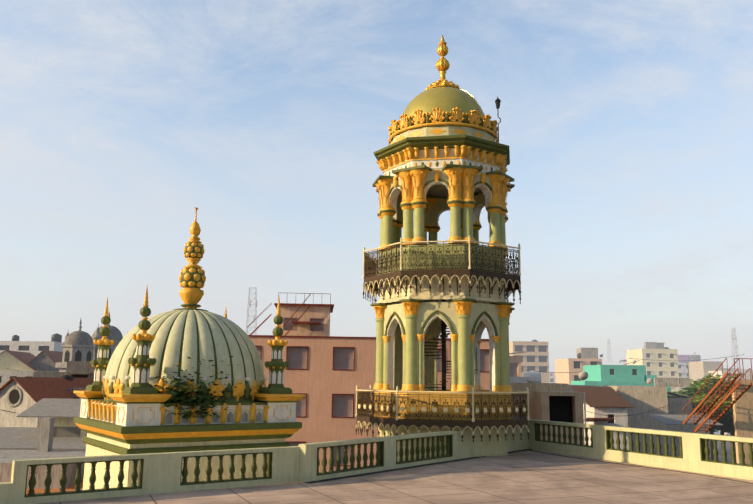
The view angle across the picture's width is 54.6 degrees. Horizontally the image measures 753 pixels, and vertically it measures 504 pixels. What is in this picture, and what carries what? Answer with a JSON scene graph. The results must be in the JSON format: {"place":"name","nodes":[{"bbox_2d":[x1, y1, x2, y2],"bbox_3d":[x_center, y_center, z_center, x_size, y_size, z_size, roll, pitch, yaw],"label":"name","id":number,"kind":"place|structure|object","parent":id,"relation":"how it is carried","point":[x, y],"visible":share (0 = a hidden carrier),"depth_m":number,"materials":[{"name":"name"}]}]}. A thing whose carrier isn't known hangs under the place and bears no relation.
{"place":"outdoors","nodes":[
{"label":"outdoors","id":0,"kind":"place"},
{"bbox_2d":[73,207,305,489],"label":"dome","id":1,"kind":"structure","parent":0,"point":[122,410],"depth_m":21.00,"materials":[{"name":"green paint"}]},
{"bbox_2d":[151,356,242,418],"bbox_3d":[-5.291,3.820,20.690,2.299,1.780,2.581,-7,-13,39],"label":"dome bush","id":2,"kind":"object","parent":1,"relation":"on","point":[181,399],"visible":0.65,"depth_m":20.09,"materials":[{"name":"green plant"}]},
{"bbox_2d":[247,293,489,482],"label":"salmon building","id":3,"kind":"structure","parent":0,"point":[325,372],"depth_m":49.57,"materials":[{"name":"paint"}]},
{"bbox_2d":[0,0,752,371],"label":"sky","id":4,"kind":"structure","parent":0,"point":[626,126],"materials":[{"name":"blue"}]},
{"bbox_2d":[714,434,736,462],"bbox_3d":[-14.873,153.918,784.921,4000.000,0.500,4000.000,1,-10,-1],"label":"street ground","id":5,"kind":"structure","parent":0,"point":[728,450],"depth_m":184.47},
{"bbox_2d":[0,311,287,493],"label":"buildings","id":6,"kind":"structure","parent":5,"relation":"on","point":[41,382],"depth_m":55.22,"materials":[{"name":"concrete"}]},
{"bbox_2d":[38,450,752,503],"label":"terrace floor","id":7,"kind":"structure","parent":5,"relation":"on","point":[529,477],"depth_m":18.57,"materials":[{"name":"concrete"}]},
{"bbox_2d":[0,419,752,503],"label":"terrace parapet","id":8,"kind":"structure","parent":7,"relation":"on","point":[159,473],"depth_m":20.69,"materials":[{"name":"paint"}]},
{"bbox_2d":[355,34,529,461],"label":"minaret tower","id":9,"kind":"structure","parent":7,"relation":"on","point":[440,154],"depth_m":27.46,"materials":[{"name":"green paint"}]},
{"bbox_2d":[246,287,752,464],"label":"city","id":10,"kind":"object","parent":5,"relation":"on","point":[585,386],"visible":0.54,"depth_m":90.05,"materials":[{"name":"concrete"}]},
{"bbox_2d":[667,379,699,397],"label":"tree","id":11,"kind":"object","parent":5,"relation":"on","point":[668,395],"depth_m":113.02,"materials":[{"name":"green plant"}]},
{"bbox_2d":[676,373,730,459],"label":"tree","id":12,"kind":"object","parent":5,"relation":"on","point":[694,388],"visible":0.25,"depth_m":107.37,"materials":[{"name":"green plant"}]},
{"bbox_2d":[692,393,724,433],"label":"tree","id":13,"kind":"object","parent":5,"relation":"on","point":[712,417],"visible":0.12,"depth_m":98.24,"materials":[{"name":"green plant"}]},
{"bbox_2d":[697,394,734,458],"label":"tree","id":14,"kind":"object","parent":5,"relation":"on","point":[727,418],"visible":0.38,"depth_m":97.17,"materials":[{"name":"green plant"}]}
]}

